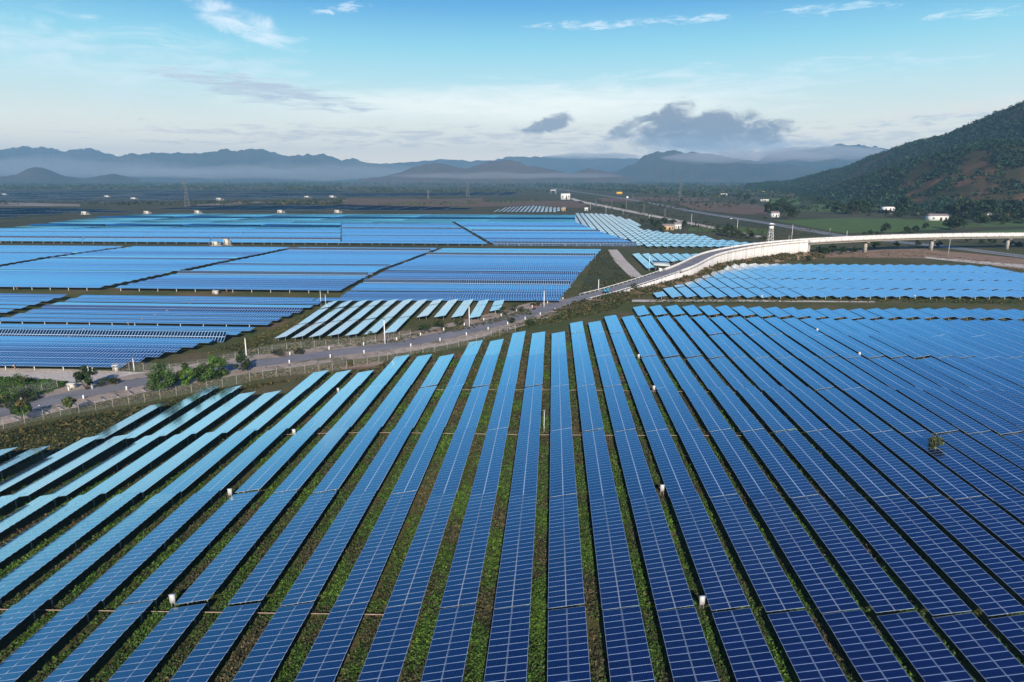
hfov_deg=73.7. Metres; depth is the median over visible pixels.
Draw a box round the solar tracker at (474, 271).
[383,270,579,274]
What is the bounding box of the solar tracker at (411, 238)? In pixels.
[342,237,478,238]
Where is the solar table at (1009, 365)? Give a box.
[984,356,1023,375]
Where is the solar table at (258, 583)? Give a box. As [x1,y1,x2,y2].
[228,490,336,607]
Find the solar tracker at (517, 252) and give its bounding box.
[434,251,597,252]
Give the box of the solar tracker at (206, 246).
[132,246,287,247]
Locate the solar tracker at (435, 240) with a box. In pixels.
[342,240,482,240]
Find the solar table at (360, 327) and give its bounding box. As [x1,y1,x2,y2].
[345,318,375,335]
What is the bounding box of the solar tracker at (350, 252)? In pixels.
[275,252,422,254]
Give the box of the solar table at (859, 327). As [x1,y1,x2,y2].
[836,318,878,336]
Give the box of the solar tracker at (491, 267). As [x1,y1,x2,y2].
[394,266,583,269]
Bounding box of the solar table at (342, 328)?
[328,319,357,337]
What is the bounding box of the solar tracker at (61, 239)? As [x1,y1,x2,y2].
[41,239,81,239]
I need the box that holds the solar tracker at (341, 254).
[265,254,416,255]
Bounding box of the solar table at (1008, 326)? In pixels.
[985,319,1023,333]
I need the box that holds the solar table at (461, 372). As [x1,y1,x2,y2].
[447,353,476,386]
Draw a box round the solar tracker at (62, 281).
[0,280,124,282]
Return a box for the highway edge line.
[573,191,1022,257]
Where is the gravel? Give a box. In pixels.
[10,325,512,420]
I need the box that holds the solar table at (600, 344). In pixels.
[591,331,610,356]
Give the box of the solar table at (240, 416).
[213,390,280,437]
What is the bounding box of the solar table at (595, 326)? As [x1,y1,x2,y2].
[588,321,603,332]
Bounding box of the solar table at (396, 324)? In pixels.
[385,316,409,335]
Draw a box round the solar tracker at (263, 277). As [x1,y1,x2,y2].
[163,276,361,279]
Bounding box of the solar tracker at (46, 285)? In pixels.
[0,284,104,290]
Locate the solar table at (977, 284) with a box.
[955,279,998,289]
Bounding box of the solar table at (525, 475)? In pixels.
[510,428,539,496]
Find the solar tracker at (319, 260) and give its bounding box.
[235,260,400,262]
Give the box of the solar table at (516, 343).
[507,331,525,355]
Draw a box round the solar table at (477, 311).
[470,304,485,320]
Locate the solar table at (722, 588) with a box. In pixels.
[670,493,748,611]
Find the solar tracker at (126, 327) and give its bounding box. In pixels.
[0,324,254,330]
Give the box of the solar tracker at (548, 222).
[456,222,576,222]
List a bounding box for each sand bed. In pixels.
[0,203,79,206]
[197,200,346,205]
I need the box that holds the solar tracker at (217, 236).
[147,236,242,236]
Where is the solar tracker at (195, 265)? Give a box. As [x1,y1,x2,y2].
[17,263,200,266]
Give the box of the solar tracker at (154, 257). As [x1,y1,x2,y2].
[60,256,237,257]
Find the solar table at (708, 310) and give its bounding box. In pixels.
[699,305,718,317]
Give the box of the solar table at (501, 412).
[487,384,515,429]
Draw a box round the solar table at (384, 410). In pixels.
[363,385,410,431]
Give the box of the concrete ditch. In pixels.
[632,300,874,301]
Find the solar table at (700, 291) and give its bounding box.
[691,287,711,296]
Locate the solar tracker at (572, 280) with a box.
[370,277,573,281]
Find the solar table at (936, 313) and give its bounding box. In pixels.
[917,308,953,320]
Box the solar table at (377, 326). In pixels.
[365,317,391,336]
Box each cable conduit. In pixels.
[0,609,383,614]
[284,432,743,435]
[441,389,791,392]
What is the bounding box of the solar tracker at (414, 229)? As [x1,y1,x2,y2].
[365,229,464,229]
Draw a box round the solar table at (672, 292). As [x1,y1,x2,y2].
[663,287,681,298]
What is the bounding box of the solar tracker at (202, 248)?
[125,247,283,248]
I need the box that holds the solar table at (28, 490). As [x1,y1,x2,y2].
[12,433,132,500]
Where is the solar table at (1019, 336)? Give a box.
[1009,334,1023,340]
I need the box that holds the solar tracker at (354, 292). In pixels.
[345,291,563,294]
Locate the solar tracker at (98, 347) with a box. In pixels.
[0,344,181,351]
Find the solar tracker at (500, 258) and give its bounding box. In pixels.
[418,257,592,259]
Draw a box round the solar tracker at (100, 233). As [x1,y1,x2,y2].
[53,233,147,233]
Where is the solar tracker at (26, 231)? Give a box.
[0,231,53,231]
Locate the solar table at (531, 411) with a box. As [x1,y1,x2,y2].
[519,385,541,430]
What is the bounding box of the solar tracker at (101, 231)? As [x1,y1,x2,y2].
[55,231,147,231]
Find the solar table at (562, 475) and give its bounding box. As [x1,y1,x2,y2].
[550,428,576,496]
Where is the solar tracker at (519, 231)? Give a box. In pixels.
[472,231,566,231]
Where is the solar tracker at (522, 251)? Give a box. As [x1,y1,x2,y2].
[437,250,598,251]
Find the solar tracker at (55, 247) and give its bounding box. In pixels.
[0,246,114,247]
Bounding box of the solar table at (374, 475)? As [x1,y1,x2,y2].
[352,426,412,497]
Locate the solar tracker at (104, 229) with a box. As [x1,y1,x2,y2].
[72,229,137,229]
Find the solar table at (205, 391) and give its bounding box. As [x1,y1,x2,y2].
[192,385,219,400]
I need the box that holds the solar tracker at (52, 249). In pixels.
[0,248,99,249]
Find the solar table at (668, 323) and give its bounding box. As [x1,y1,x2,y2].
[657,315,681,334]
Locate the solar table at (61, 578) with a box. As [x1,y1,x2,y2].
[17,490,180,605]
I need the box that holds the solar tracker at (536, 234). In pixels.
[478,234,595,234]
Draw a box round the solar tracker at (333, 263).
[301,263,392,264]
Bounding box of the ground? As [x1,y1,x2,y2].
[0,182,1023,681]
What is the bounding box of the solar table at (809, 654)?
[768,610,847,681]
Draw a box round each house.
[561,193,569,199]
[661,224,674,229]
[673,222,681,228]
[770,211,779,216]
[880,206,894,211]
[925,214,948,220]
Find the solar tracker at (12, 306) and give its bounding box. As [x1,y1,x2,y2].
[0,305,28,307]
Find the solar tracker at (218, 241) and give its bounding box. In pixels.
[163,241,269,243]
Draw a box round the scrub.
[0,200,1023,463]
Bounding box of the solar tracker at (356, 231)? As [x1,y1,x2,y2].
[341,231,372,232]
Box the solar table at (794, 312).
[782,307,807,318]
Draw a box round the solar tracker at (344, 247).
[298,247,435,248]
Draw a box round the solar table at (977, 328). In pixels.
[949,319,1000,335]
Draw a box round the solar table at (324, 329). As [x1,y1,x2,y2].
[310,321,339,339]
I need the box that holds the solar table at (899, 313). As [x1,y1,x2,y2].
[884,308,916,318]
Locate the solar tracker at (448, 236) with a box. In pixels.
[422,236,475,236]
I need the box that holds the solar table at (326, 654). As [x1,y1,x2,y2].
[294,603,367,681]
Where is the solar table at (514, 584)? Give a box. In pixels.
[494,493,536,608]
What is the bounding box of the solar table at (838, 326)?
[819,318,859,335]
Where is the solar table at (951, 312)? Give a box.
[934,307,970,320]
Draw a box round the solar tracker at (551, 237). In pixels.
[483,237,620,237]
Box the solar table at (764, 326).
[746,316,781,335]
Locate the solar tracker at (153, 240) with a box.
[96,240,210,242]
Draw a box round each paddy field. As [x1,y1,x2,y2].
[688,226,767,233]
[766,198,799,204]
[774,218,950,232]
[800,203,879,211]
[960,221,1023,227]
[970,229,1023,232]
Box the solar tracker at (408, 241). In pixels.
[342,241,484,242]
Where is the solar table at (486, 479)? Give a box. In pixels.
[470,427,507,495]
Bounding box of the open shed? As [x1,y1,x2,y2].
[652,260,669,271]
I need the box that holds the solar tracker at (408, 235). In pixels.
[342,235,474,235]
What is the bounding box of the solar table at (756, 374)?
[732,356,779,391]
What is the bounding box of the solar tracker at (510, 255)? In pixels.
[424,255,593,257]
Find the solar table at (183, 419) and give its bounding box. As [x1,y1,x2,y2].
[152,393,228,441]
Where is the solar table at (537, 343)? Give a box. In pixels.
[529,331,544,355]
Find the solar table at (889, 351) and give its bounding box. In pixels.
[848,333,906,359]
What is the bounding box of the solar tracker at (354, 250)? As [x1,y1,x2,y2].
[284,250,427,251]
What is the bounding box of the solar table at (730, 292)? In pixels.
[719,287,741,299]
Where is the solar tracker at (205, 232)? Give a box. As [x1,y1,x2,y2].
[148,231,242,232]
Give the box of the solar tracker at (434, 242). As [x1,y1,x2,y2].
[377,242,486,245]
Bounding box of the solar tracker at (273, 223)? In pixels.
[242,223,304,223]
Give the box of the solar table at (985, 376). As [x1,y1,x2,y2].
[937,356,1021,390]
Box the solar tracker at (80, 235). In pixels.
[53,235,108,235]
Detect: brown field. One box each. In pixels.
[343,198,482,206]
[459,201,591,208]
[598,197,708,201]
[674,202,782,215]
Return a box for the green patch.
[0,378,68,400]
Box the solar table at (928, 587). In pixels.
[832,495,971,618]
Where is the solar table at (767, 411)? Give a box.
[737,386,795,435]
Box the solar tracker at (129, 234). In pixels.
[53,234,146,234]
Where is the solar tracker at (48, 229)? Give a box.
[27,229,70,229]
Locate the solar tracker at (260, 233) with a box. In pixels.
[244,233,276,233]
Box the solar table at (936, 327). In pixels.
[910,319,959,336]
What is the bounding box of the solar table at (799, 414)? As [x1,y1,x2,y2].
[763,386,827,434]
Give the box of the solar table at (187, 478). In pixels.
[158,428,256,497]
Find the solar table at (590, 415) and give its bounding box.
[577,384,603,431]
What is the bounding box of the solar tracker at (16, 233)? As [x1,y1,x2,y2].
[0,233,32,233]
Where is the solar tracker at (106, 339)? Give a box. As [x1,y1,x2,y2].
[0,336,213,342]
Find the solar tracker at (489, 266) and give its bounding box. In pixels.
[397,265,584,267]
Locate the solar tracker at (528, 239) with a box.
[487,239,570,239]
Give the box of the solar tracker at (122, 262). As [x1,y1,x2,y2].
[30,261,212,263]
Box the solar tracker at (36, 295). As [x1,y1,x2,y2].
[0,293,66,297]
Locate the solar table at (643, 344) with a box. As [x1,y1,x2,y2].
[630,332,655,356]
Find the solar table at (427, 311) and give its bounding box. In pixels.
[416,304,437,319]
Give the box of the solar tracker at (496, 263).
[404,262,587,264]
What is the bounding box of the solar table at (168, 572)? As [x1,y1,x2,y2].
[122,491,258,606]
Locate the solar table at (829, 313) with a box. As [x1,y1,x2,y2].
[816,308,843,318]
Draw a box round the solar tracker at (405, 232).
[342,232,469,232]
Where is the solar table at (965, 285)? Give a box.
[942,279,983,289]
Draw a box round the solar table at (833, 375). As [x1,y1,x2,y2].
[800,356,860,392]
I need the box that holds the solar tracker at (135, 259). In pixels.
[42,259,223,260]
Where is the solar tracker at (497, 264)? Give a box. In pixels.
[401,263,585,266]
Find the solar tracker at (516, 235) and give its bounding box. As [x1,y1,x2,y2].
[480,235,552,235]
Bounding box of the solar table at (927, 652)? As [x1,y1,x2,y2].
[877,611,974,681]
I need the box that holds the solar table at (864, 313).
[849,308,879,318]
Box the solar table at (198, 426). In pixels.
[180,391,255,439]
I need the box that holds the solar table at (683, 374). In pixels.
[664,356,699,388]
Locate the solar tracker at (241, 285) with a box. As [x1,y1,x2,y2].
[128,283,346,287]
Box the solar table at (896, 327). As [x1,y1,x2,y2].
[873,318,918,336]
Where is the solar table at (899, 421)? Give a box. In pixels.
[844,387,924,436]
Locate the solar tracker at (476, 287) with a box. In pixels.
[354,285,567,289]
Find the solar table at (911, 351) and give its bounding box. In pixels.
[868,332,928,359]
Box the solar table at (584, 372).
[574,354,594,386]
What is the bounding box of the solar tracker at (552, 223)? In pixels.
[458,223,579,223]
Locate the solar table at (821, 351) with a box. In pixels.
[789,333,837,360]
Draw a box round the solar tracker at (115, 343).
[0,340,197,346]
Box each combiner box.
[168,594,175,605]
[227,488,231,495]
[660,484,664,493]
[699,595,704,607]
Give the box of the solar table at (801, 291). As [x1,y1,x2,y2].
[790,287,817,296]
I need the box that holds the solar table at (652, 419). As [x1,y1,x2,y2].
[630,385,667,431]
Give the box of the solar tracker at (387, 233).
[342,233,471,234]
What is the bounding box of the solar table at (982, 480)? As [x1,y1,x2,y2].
[904,430,1023,502]
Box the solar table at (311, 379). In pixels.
[291,370,327,394]
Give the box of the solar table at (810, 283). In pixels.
[796,278,824,288]
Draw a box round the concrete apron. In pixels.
[0,368,145,383]
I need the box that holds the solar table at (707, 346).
[690,332,723,357]
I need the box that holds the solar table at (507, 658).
[484,605,530,681]
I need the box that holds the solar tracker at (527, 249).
[442,248,600,249]
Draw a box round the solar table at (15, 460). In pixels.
[0,446,48,479]
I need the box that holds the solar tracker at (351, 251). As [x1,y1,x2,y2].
[279,251,424,253]
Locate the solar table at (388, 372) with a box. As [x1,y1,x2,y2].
[368,354,409,390]
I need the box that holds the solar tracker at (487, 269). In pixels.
[389,267,582,270]
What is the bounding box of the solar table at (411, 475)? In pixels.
[391,426,444,493]
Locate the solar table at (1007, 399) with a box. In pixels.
[978,388,1023,413]
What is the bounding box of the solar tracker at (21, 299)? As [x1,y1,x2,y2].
[0,297,53,300]
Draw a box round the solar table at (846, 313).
[832,309,860,318]
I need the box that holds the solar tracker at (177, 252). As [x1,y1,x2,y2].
[91,251,258,254]
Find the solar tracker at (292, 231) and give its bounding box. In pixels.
[244,231,340,231]
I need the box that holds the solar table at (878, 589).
[792,495,913,615]
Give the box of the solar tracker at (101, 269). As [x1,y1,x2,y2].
[0,267,180,270]
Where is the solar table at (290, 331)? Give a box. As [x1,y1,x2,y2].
[276,323,306,340]
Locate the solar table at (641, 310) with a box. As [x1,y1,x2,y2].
[633,305,649,315]
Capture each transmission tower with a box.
[182,179,190,206]
[678,170,681,197]
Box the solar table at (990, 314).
[971,308,1006,320]
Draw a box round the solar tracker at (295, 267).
[205,266,381,268]
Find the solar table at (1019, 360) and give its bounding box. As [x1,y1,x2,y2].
[1008,356,1023,365]
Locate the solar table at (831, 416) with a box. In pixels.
[790,387,859,435]
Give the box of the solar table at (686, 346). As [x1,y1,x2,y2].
[670,332,701,357]
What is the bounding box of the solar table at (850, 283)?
[835,278,868,288]
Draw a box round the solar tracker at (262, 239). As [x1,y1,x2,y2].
[211,239,308,239]
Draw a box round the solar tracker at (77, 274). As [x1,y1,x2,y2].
[0,273,156,275]
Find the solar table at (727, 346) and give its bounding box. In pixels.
[709,333,745,358]
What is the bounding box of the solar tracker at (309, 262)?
[228,261,397,263]
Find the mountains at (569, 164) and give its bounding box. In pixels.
[374,156,640,172]
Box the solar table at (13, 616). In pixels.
[0,599,47,638]
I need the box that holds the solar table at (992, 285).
[971,280,1011,289]
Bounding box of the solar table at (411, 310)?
[399,304,421,317]
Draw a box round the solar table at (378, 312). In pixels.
[366,305,389,319]
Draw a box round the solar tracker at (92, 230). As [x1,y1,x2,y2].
[55,230,129,230]
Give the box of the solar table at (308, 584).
[280,489,376,609]
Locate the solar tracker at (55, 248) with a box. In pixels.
[0,247,105,249]
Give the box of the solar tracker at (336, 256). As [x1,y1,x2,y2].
[260,255,413,256]
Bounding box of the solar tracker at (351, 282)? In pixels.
[146,279,354,283]
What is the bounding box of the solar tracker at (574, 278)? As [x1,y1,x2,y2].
[373,276,575,279]
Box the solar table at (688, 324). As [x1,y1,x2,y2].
[675,315,701,334]
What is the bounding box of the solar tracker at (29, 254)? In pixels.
[0,254,55,255]
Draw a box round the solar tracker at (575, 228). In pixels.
[560,228,591,228]
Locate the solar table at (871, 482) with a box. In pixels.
[807,429,899,501]
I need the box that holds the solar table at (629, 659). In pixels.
[603,606,654,681]
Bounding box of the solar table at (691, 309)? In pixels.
[683,305,701,314]
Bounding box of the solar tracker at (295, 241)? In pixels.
[212,240,339,241]
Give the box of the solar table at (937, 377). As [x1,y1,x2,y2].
[892,356,966,390]
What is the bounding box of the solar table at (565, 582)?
[548,494,584,609]
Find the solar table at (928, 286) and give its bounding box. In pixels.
[902,279,939,289]
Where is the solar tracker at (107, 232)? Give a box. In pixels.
[54,232,147,232]
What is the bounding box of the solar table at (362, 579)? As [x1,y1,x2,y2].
[334,491,416,609]
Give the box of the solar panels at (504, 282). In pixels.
[363,279,570,287]
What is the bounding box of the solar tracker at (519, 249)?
[439,249,599,250]
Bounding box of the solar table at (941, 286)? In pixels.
[915,279,953,289]
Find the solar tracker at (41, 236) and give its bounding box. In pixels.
[0,236,82,237]
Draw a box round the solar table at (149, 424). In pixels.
[123,394,204,442]
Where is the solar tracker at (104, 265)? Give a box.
[8,264,193,267]
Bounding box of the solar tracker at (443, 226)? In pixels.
[428,226,458,226]
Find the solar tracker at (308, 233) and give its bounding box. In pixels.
[277,233,340,233]
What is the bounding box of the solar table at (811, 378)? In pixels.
[778,357,833,389]
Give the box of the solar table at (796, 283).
[783,278,810,288]
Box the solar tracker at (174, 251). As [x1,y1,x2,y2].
[96,251,263,253]
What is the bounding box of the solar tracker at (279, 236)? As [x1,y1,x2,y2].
[244,236,314,236]
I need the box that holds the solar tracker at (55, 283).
[0,282,114,284]
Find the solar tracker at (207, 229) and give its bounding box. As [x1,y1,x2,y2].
[163,229,251,230]
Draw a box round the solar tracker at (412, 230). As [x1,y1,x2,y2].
[342,230,466,230]
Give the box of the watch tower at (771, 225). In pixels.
[766,223,773,241]
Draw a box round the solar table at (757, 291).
[748,287,771,297]
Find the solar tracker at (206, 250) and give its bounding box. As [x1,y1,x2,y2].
[110,249,272,250]
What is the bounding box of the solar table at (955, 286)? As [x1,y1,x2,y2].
[928,279,968,289]
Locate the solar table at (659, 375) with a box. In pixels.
[641,355,673,388]
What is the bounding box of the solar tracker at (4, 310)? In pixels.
[0,309,13,312]
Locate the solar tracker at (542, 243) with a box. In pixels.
[493,241,636,245]
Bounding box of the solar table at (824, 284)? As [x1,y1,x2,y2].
[809,278,839,288]
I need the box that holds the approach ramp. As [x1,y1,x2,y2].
[567,239,808,299]
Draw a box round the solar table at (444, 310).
[434,304,453,319]
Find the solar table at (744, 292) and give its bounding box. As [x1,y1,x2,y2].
[734,287,756,297]
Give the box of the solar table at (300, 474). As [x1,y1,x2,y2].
[273,426,349,495]
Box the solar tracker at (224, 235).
[147,235,242,235]
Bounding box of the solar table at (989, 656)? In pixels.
[933,613,1023,681]
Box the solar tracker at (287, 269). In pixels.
[199,268,378,270]
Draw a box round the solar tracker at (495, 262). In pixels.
[408,261,588,263]
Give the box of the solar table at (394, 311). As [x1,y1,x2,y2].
[382,304,405,318]
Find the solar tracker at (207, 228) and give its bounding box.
[168,228,246,228]
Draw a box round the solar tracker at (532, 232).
[474,232,586,232]
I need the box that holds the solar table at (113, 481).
[84,432,193,497]
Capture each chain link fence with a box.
[0,360,345,428]
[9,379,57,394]
[113,330,410,371]
[353,324,515,365]
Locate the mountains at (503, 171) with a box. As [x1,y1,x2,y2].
[357,160,634,183]
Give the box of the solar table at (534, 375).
[525,353,543,386]
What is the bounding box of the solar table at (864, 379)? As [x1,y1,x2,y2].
[824,356,886,392]
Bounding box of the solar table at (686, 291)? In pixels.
[677,287,696,296]
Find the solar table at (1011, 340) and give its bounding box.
[989,333,1023,347]
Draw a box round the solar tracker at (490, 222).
[457,222,523,222]
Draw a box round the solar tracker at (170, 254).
[75,254,247,256]
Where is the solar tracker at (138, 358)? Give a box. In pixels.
[0,354,146,361]
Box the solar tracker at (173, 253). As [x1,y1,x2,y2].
[82,252,253,255]
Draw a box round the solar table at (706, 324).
[693,315,721,334]
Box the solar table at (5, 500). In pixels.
[0,493,24,508]
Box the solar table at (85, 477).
[49,433,163,500]
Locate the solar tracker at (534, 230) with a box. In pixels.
[472,229,599,232]
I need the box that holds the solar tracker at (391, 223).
[342,223,454,224]
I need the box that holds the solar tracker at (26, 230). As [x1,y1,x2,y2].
[0,230,53,230]
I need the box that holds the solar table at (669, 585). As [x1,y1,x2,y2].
[630,493,693,610]
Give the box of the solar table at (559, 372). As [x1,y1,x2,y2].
[551,353,568,386]
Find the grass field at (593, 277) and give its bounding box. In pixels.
[578,250,627,292]
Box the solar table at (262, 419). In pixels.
[241,388,306,435]
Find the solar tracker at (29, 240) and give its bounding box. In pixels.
[0,240,59,242]
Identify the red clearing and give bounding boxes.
[341,361,383,368]
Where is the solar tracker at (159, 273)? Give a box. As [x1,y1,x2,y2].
[0,271,164,274]
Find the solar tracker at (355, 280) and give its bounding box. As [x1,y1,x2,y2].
[155,277,357,281]
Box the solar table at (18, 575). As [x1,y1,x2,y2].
[0,491,140,605]
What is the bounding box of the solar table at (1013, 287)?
[983,280,1023,289]
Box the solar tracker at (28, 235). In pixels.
[4,235,52,235]
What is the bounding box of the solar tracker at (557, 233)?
[475,232,606,233]
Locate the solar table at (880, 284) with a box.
[862,279,896,288]
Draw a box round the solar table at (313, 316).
[298,308,327,326]
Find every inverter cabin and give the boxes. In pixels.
[66,382,76,388]
[80,211,91,214]
[111,364,119,370]
[210,241,222,245]
[223,239,233,244]
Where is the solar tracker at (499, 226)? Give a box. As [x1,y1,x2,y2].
[464,226,534,226]
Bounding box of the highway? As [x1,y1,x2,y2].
[542,186,1023,257]
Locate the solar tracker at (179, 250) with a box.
[103,250,267,251]
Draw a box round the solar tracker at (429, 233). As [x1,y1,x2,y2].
[388,233,470,233]
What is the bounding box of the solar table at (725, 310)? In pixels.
[715,305,737,316]
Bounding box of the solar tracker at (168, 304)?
[51,302,312,307]
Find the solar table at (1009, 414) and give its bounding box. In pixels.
[951,387,1023,429]
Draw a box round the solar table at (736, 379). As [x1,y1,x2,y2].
[709,356,752,389]
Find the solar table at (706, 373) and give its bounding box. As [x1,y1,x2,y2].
[686,356,725,391]
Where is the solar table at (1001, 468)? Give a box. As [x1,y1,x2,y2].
[937,431,1023,492]
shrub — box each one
[0,373,30,386]
[0,379,27,401]
[11,388,38,399]
[97,377,115,386]
[109,378,120,383]
[270,349,285,355]
[293,347,304,354]
[364,331,376,337]
[417,323,430,329]
[433,319,447,327]
[453,318,464,324]
[497,306,512,314]
[510,304,523,311]
[525,317,534,324]
[530,300,539,305]
[630,283,638,289]
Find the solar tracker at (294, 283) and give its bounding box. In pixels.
[138,281,350,285]
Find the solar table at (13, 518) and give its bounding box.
[0,492,64,532]
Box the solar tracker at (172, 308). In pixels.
[40,305,302,312]
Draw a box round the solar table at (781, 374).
[755,357,805,389]
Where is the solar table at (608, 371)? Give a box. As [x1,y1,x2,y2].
[597,354,620,386]
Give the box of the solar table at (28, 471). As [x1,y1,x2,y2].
[0,435,101,491]
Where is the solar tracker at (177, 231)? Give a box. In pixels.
[156,231,198,231]
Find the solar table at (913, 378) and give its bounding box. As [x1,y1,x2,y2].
[869,357,939,390]
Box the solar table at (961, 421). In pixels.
[898,387,990,435]
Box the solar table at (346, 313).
[331,306,359,321]
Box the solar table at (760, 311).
[748,306,772,318]
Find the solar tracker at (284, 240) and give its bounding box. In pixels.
[211,240,340,240]
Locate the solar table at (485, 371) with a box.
[473,354,498,386]
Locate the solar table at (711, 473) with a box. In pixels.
[678,429,736,496]
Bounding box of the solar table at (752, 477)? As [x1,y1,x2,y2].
[710,429,777,497]
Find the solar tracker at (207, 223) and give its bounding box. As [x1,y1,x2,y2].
[173,223,241,223]
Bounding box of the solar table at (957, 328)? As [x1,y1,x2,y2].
[929,318,984,336]
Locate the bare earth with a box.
[819,247,1023,269]
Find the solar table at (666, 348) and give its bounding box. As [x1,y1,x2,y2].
[650,332,678,356]
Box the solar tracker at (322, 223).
[305,223,340,223]
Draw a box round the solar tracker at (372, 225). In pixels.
[342,225,403,225]
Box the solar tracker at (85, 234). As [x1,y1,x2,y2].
[54,234,117,234]
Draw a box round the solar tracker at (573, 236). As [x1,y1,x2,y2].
[480,236,616,236]
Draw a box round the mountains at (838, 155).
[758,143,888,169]
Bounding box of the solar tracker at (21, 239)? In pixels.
[0,239,60,241]
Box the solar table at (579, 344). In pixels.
[571,331,588,355]
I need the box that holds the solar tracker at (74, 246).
[0,245,121,246]
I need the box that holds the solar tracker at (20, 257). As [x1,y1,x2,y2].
[0,257,38,258]
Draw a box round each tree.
[9,399,32,420]
[60,396,76,413]
[73,365,97,389]
[144,362,179,390]
[175,362,196,385]
[193,363,215,382]
[203,354,228,379]
[234,350,251,370]
[646,217,653,226]
[653,220,662,227]
[660,217,668,223]
[681,219,687,227]
[722,223,733,234]
[730,228,740,235]
[737,232,745,238]
[743,193,750,200]
[746,230,755,236]
[764,201,775,214]
[769,200,784,210]
[781,204,796,218]
[816,194,827,202]
[820,247,829,253]
[827,244,837,253]
[831,200,844,211]
[838,246,846,253]
[846,199,861,214]
[849,246,858,252]
[871,241,879,247]
[881,222,891,232]
[894,195,912,211]
[894,206,907,216]
[903,226,910,231]
[911,225,918,232]
[920,210,929,215]
[928,435,944,448]
[942,217,955,228]
[944,201,956,214]
[949,196,974,215]
[951,217,965,229]
[958,218,968,227]
[960,197,976,207]
[965,199,986,213]
[973,196,1001,214]
[973,211,991,225]
[988,205,1007,221]
[988,239,995,242]
[994,213,1011,224]
[1000,197,1018,215]
[1009,204,1021,216]
[1012,202,1023,218]
[1014,241,1023,246]
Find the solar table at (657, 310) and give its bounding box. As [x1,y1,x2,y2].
[650,305,666,316]
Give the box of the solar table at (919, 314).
[902,308,934,318]
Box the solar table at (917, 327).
[892,319,943,336]
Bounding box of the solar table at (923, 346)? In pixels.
[888,333,951,359]
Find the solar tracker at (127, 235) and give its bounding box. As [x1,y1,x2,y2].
[109,235,146,235]
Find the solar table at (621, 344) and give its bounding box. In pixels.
[611,332,633,356]
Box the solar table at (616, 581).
[590,494,638,609]
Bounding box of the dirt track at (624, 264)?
[608,250,641,276]
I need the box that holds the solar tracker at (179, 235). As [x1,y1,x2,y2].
[148,235,211,235]
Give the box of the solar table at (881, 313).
[867,308,898,319]
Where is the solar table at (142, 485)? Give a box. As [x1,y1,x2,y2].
[121,430,224,498]
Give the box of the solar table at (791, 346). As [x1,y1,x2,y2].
[768,334,813,360]
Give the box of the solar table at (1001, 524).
[954,496,1023,557]
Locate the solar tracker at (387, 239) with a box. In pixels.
[342,239,432,239]
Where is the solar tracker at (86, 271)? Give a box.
[0,270,171,272]
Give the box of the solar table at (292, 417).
[270,387,332,433]
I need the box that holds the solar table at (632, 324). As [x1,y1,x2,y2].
[622,315,642,333]
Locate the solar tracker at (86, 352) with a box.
[0,348,164,356]
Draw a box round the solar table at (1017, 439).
[1002,432,1023,448]
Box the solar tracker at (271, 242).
[268,241,376,244]
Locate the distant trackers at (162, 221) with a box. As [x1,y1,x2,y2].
[1,214,574,228]
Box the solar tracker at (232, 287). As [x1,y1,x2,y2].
[116,285,342,291]
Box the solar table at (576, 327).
[570,321,583,332]
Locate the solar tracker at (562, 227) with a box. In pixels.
[536,227,589,227]
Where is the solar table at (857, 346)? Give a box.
[829,332,883,358]
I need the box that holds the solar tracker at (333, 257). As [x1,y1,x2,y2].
[254,256,411,258]
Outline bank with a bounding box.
[556,252,825,309]
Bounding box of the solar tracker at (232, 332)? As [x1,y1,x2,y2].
[0,328,241,334]
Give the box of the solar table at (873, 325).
[854,318,899,334]
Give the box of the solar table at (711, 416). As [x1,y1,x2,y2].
[684,386,730,431]
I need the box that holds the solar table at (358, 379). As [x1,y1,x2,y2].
[343,370,372,388]
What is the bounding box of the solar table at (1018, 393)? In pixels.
[1005,388,1023,399]
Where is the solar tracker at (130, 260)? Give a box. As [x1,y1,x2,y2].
[36,260,218,262]
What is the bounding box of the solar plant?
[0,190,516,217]
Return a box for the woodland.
[0,181,1023,235]
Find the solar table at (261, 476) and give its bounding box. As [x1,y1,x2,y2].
[235,427,318,495]
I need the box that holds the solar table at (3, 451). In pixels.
[0,447,16,458]
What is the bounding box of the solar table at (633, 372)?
[619,355,647,387]
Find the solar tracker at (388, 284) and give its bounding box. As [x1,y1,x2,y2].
[359,283,569,287]
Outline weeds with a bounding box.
[0,313,1023,681]
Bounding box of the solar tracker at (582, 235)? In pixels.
[553,235,612,235]
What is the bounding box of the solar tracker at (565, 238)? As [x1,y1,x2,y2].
[485,238,624,239]
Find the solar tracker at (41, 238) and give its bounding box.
[0,238,82,238]
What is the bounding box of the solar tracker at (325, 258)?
[247,257,408,259]
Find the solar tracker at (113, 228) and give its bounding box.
[80,228,162,229]
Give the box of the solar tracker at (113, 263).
[23,262,206,264]
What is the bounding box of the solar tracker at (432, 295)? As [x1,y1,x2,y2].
[340,294,561,297]
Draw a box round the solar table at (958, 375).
[915,357,995,390]
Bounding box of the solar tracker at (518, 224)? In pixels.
[460,224,577,224]
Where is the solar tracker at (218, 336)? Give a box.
[0,329,226,341]
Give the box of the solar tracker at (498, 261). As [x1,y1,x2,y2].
[411,260,589,262]
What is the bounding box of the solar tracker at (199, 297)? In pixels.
[77,295,314,300]
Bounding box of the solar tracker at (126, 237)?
[83,236,209,238]
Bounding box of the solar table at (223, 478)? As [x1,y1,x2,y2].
[197,427,287,496]
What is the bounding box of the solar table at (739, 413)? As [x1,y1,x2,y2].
[710,386,762,431]
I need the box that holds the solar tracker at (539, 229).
[469,229,569,229]
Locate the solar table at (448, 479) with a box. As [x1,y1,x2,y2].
[431,427,476,494]
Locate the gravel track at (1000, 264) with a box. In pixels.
[925,257,1023,267]
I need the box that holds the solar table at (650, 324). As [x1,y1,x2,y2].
[639,315,661,333]
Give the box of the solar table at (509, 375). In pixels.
[499,354,520,386]

